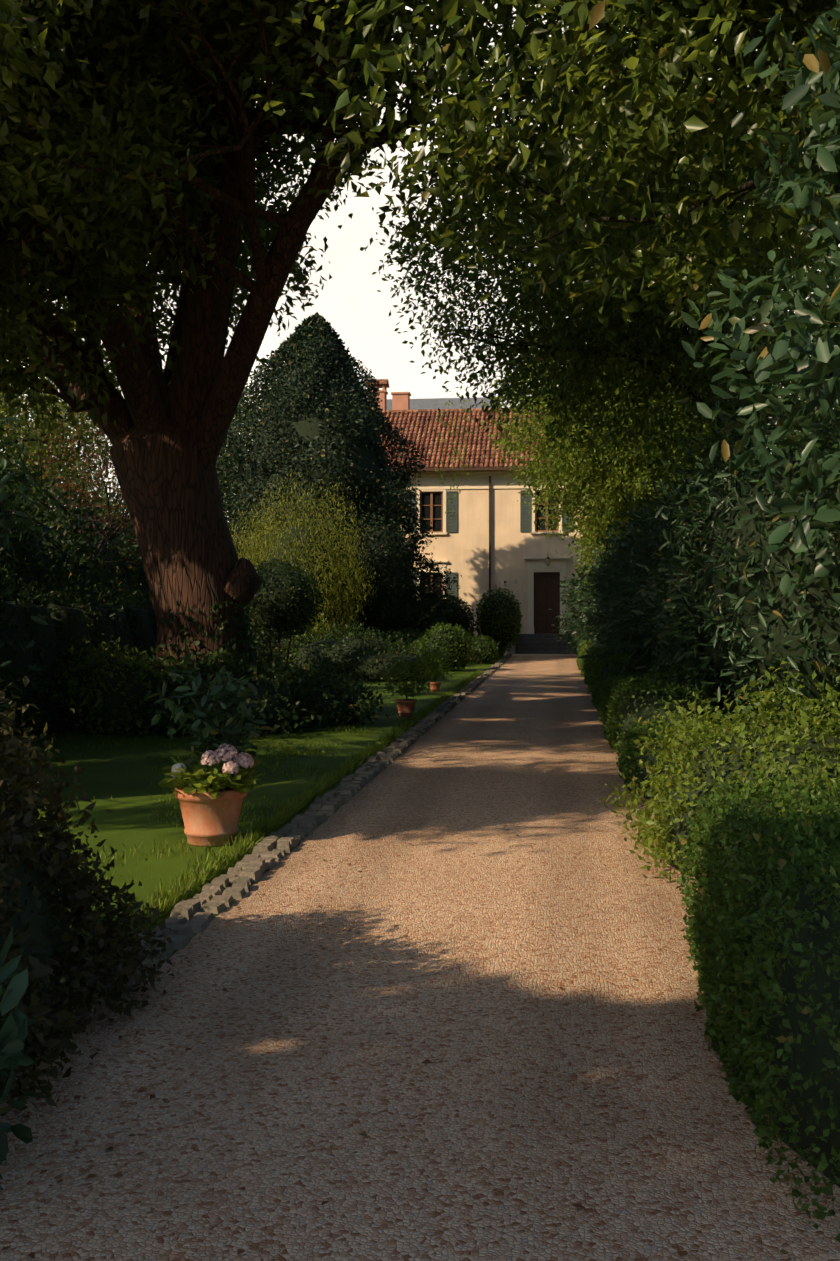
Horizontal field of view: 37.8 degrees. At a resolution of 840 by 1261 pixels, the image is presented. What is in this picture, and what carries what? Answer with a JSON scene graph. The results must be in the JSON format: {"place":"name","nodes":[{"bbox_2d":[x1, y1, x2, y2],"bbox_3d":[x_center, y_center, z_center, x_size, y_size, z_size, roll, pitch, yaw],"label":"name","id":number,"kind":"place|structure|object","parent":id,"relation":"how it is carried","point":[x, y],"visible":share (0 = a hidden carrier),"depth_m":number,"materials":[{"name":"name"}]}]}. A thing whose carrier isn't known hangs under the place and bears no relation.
{"place":"outdoors","nodes":[
{"label":"outdoors","id":0,"kind":"place"},
{"bbox_2d":[0,654,839,1260],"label":"drive gravel","id":1,"kind":"structure","parent":0,"point":[514,896],"depth_m":4.62,"materials":[{"name":"beige gravel"}]},
{"bbox_2d":[0,675,181,1115],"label":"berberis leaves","id":2,"kind":"object","parent":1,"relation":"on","point":[77,896],"visible":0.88,"depth_m":5.02,"materials":[{"name":"green plant"}]},
{"bbox_2d":[1,758,787,1258],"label":"fallen leaves","id":3,"kind":"object","parent":1,"relation":"on","point":[119,1174],"visible":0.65,"depth_m":4.13,"materials":[{"name":"brown plant"}]},
{"bbox_2d":[507,633,578,654],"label":"step wing walls","id":4,"kind":"structure","parent":1,"relation":"on","point":[512,650],"depth_m":49.45,"materials":[{"name":"grey stone"}]},
{"bbox_2d":[515,634,576,653],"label":"entrance steps","id":5,"kind":"structure","parent":1,"relation":"on","point":[535,644],"depth_m":50.31,"materials":[{"name":"stone"}]},
{"bbox_2d":[1,655,838,982],"bbox_3d":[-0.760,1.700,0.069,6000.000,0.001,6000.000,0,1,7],"label":"ground","id":6,"kind":"structure","parent":0,"point":[127,823],"depth_m":12.21,"materials":[{"name":"green plant"}]},
{"bbox_2d":[0,417,60,740],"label":"shrub","id":7,"kind":"object","parent":6,"relation":"on","point":[6,536],"depth_m":11.62,"materials":[{"name":"green plant"}]},
{"bbox_2d":[0,364,87,490],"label":"tree leaves","id":8,"kind":"object","parent":6,"relation":"on","point":[15,436],"depth_m":37.18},
{"bbox_2d":[0,338,123,512],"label":"tree leaves","id":9,"kind":"object","parent":6,"relation":"on","point":[70,428],"depth_m":48.15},
{"bbox_2d":[0,410,139,593],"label":"shrub","id":10,"kind":"object","parent":6,"relation":"on","point":[79,490],"depth_m":28.90,"materials":[{"name":"green plant"}]},
{"bbox_2d":[124,383,262,533],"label":"tree leaves","id":11,"kind":"object","parent":6,"relation":"on","point":[219,475],"depth_m":57.80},
{"bbox_2d":[3,710,393,910],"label":"lawn tufts","id":12,"kind":"object","parent":6,"relation":"on","point":[286,751],"visible":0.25,"depth_m":14.16,"materials":[{"name":"green plant"}]},
{"bbox_2d":[143,645,273,769],"bbox_3d":[-1.715,0.867,10.213,0.990,1.495,1.163,0,1,7],"label":"pot shrub","id":13,"kind":"object","parent":6,"relation":"on","point":[227,690],"depth_m":10.08,"materials":[{"name":"green plant"}]},
{"bbox_2d":[174,785,247,846],"bbox_3d":[-1.549,1.367,9.093,0.536,0.410,0.536,0,1,7],"label":"hydrangea pot","id":14,"kind":"object","parent":6,"relation":"on","point":[207,819],"visible":0.67,"depth_m":8.91,"materials":[{"name":"orange ceramic"}]},
{"bbox_2d":[158,756,262,798],"bbox_3d":[-1.547,1.088,9.090,0.772,0.298,0.763,0,1,7],"label":"hydrangea","id":15,"kind":"object","parent":14,"relation":"in","point":[200,778],"depth_m":8.95,"materials":[{"name":"green plant"}]},
{"bbox_2d":[171,763,185,771],"bbox_3d":[-1.777,1.018,9.035,0.108,0.090,0.111,0,1,7],"label":"hydrangea bloom","id":16,"kind":"object","parent":15,"relation":"on","point":[178,765],"visible":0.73,"depth_m":9.00,"materials":[{"name":"plant"}]},
{"bbox_2d":[200,750,219,765],"bbox_3d":[-1.534,0.932,8.966,0.142,0.115,0.146,0,1,7],"label":"hydrangea bloom","id":17,"kind":"object","parent":15,"relation":"on","point":[211,756],"visible":1,"depth_m":8.92,"materials":[{"name":"plant"}]},
{"bbox_2d":[215,743,237,760],"bbox_3d":[-1.426,0.896,9.021,0.173,0.131,0.172,0,1,7],"label":"hydrangea bloom","id":18,"kind":"object","parent":15,"relation":"attached to","point":[223,754],"visible":0.92,"depth_m":8.97,"materials":[{"name":"plant"}]},
{"bbox_2d":[222,760,238,773],"bbox_3d":[-1.377,0.995,8.928,0.125,0.101,0.126,0,1,7],"label":"hydrangea bloom","id":19,"kind":"object","parent":15,"relation":"on","point":[230,766],"visible":1,"depth_m":8.88,"materials":[{"name":"plant"}]},
{"bbox_2d":[233,752,253,767],"bbox_3d":[-1.308,0.959,9.079,0.155,0.115,0.157,0,1,7],"label":"hydrangea bloom","id":20,"kind":"object","parent":15,"relation":"on","point":[240,760],"visible":0.83,"depth_m":9.03,"materials":[{"name":"plant"}]},
{"bbox_2d":[0,0,432,672],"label":"tree","id":21,"kind":"object","parent":6,"relation":"on","point":[113,33],"depth_m":16.64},
{"bbox_2d":[0,438,475,739],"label":"shrubs","id":22,"kind":"object","parent":6,"relation":"on","point":[57,592],"visible":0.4,"depth_m":19.83,"materials":[{"name":"green plant"}]},
{"bbox_2d":[268,630,291,677],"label":"shrub stems","id":23,"kind":"object","parent":6,"relation":"on","point":[288,651],"visible":0.25,"depth_m":30.54,"materials":[{"name":"brown plant"}]},
{"bbox_2d":[73,654,511,1003],"bbox_3d":[-2.728,1.277,27.968,8.048,0.070,44.911,0,1,7],"label":"cobble edging","id":24,"kind":"object","parent":6,"relation":"on","point":[186,920],"visible":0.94,"depth_m":8.40,"materials":[{"name":"grey stone"}]},
{"bbox_2d":[226,463,378,637],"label":"weeping shrub leaves","id":25,"kind":"object","parent":6,"relation":"on","point":[333,574],"visible":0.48,"depth_m":38.51,"materials":[{"name":"green plant"}]},
{"bbox_2d":[216,312,462,640],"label":"conical tree","id":26,"kind":"object","parent":6,"relation":"on","point":[278,361],"visible":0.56,"depth_m":42.44,"materials":[{"name":"green plant"}]},
{"bbox_2d":[380,657,436,715],"bbox_3d":[-0.184,0.919,20.312,0.945,0.996,0.925,0,1,7],"label":"potted plant","id":27,"kind":"object","parent":6,"relation":"on","point":[399,669],"depth_m":20.22,"materials":[{"name":"green plant"}]},
{"bbox_2d":[0,330,839,1187],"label":"shrub","id":28,"kind":"object","parent":6,"relation":"on","point":[810,1056],"visible":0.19,"depth_m":16.09,"materials":[{"name":"green plant"}]},
{"bbox_2d":[0,378,839,1189],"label":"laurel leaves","id":29,"kind":"object","parent":6,"relation":"on","point":[642,544],"visible":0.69,"depth_m":15.21,"materials":[{"name":"green plant"}]},
{"bbox_2d":[416,647,452,691],"bbox_3d":[0.299,0.842,26.690,0.846,0.976,0.940,0,1,7],"label":"potted plant","id":30,"kind":"object","parent":6,"relation":"on","point":[439,653],"depth_m":26.61,"materials":[{"name":"green plant"}]},
{"bbox_2d":[44,613,839,881],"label":"light shrub leaves","id":31,"kind":"object","parent":6,"relation":"on","point":[653,813],"visible":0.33,"depth_m":8.46,"materials":[{"name":"green plant"}]},
{"bbox_2d":[504,654,576,655],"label":"stone step","id":32,"kind":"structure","parent":6,"relation":"on","point":[543,654],"depth_m":49.24,"materials":[{"name":"grey stone"}]},
{"bbox_2d":[526,375,680,499],"bbox_3d":[6.094,-4.571,38.937,6.249,11.869,7.157,0,1,7],"label":"tree branch","id":33,"kind":"object","parent":6,"relation":"on","point":[645,457],"depth_m":37.76,"materials":[{"name":"brown plant"}]},
{"bbox_2d":[476,288,794,555],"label":"tree leaves","id":34,"kind":"object","parent":33,"relation":"attached to","point":[605,484],"visible":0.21,"depth_m":36.70,"materials":[{"name":"green plant"}]},
{"bbox_2d":[386,585,839,1241],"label":"boxwood leaves","id":35,"kind":"object","parent":6,"relation":"on","point":[712,939],"visible":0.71,"depth_m":4.56,"materials":[{"name":"green plant"}]},
{"bbox_2d":[714,752,839,893],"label":"box shoots","id":36,"kind":"object","parent":35,"relation":"on","point":[795,801],"visible":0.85,"depth_m":5.48,"materials":[{"name":"green plant"}]},
{"bbox_2d":[451,142,822,458],"bbox_3d":[5.165,-4.260,26.034,6.337,11.603,7.187,1,1,43],"label":"tree branch","id":37,"kind":"object","parent":6,"relation":"on","point":[649,363],"visible":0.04,"depth_m":25.62,"materials":[{"name":"brown plant"}]},
{"bbox_2d":[360,4,839,487],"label":"tree leaves","id":38,"kind":"object","parent":37,"relation":"attached to","point":[569,334],"visible":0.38,"depth_m":24.62,"materials":[{"name":"green plant"}]},
{"bbox_2d":[673,0,839,627],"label":"foliage","id":39,"kind":"object","parent":6,"relation":"on","point":[786,356],"depth_m":7.84,"materials":[{"name":"green plant"}]},
{"bbox_2d":[767,354,839,455],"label":"tree leaves","id":40,"kind":"object","parent":6,"relation":"on","point":[809,414],"depth_m":50.84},
{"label":"tree wood","id":41,"kind":"object","parent":6,"relation":"on","visible":0},
{"bbox_2d":[559,448,716,591],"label":"tree leaves","id":42,"kind":"object","parent":41,"relation":"attached to","point":[587,553],"depth_m":44.38,"materials":[{"name":"green plant"}]},
{"bbox_2d":[1,0,839,521],"bbox_3d":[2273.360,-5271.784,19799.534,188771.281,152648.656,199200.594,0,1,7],"label":"sky","id":43,"kind":"structure","parent":0,"point":[353,306],"depth_m":28161.01,"materials":[{"name":"white"}]},
{"bbox_2d":[387,397,499,412],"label":"distant roof","id":44,"kind":"structure","parent":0,"point":[429,403],"depth_m":65.80,"materials":[{"name":"grey"}]},
{"bbox_2d":[400,488,593,635],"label":"villa walls","id":45,"kind":"structure","parent":0,"point":[463,550],"depth_m":51.90,"materials":[{"name":"beige paint"}]},
{"bbox_2d":[226,467,546,593],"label":"gutter","id":46,"kind":"object","parent":45,"relation":"attached to","point":[469,469],"visible":0.19,"depth_m":51.53,"materials":[{"name":"grey metal"}]},
{"bbox_2d":[223,408,562,470],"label":"roof tiles","id":47,"kind":"object","parent":45,"relation":"on","point":[419,428],"visible":0.21,"depth_m":54.03,"materials":[{"name":"tile"}]},
{"bbox_2d":[368,384,410,412],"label":"chimneys","id":48,"kind":"object","parent":47,"relation":"on","point":[400,400],"visible":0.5,"depth_m":57.19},
{"bbox_2d":[365,379,388,387],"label":"chimney cap tiles","id":49,"kind":"object","parent":48,"relation":"attached to","point":[385,382],"visible":0.4,"depth_m":57.36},
{"bbox_2d":[239,469,588,653],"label":"stone trim","id":50,"kind":"structure","parent":45,"relation":"attached to","point":[431,480],"depth_m":51.74,"materials":[{"name":"beige stone"}]},
{"bbox_2d":[420,490,558,593],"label":"window frames","id":51,"kind":"structure","parent":45,"relation":"attached to","point":[431,505],"depth_m":52.23,"materials":[{"name":"wood"}]},
{"bbox_2d":[422,492,556,597],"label":"window glass","id":52,"kind":"object","parent":51,"relation":"in","point":[437,510],"depth_m":52.29,"materials":[{"name":"glass"}]},
{"bbox_2d":[405,490,605,601],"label":"shutters","id":53,"kind":"object","parent":45,"relation":"attached to","point":[525,521],"visible":0.15,"depth_m":52.02,"materials":[{"name":"green wood"}]},
{"bbox_2d":[504,557,549,585],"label":"lantern","id":54,"kind":"object","parent":45,"relation":"attached to","point":[547,561],"depth_m":51.18,"materials":[{"name":"black metal"}]},
{"bbox_2d":[514,579,551,609],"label":"door fittings","id":55,"kind":"object","parent":45,"relation":"attached to","point":[515,581],"depth_m":51.72,"materials":[{"name":"silver metal"}]},
{"bbox_2d":[534,572,559,633],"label":"front door","id":56,"kind":"structure","parent":45,"relation":"attached to","point":[546,591],"depth_m":51.84,"materials":[{"name":"brown wood"}]},
{"bbox_2d":[157,0,839,337],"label":"tree","id":57,"kind":"object","parent":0,"point":[678,37],"depth_m":13.05,"materials":[{"name":"green plant"}]},
{"bbox_2d":[778,266,839,449],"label":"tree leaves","id":58,"kind":"object","parent":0,"point":[836,408],"depth_m":38.04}
]}

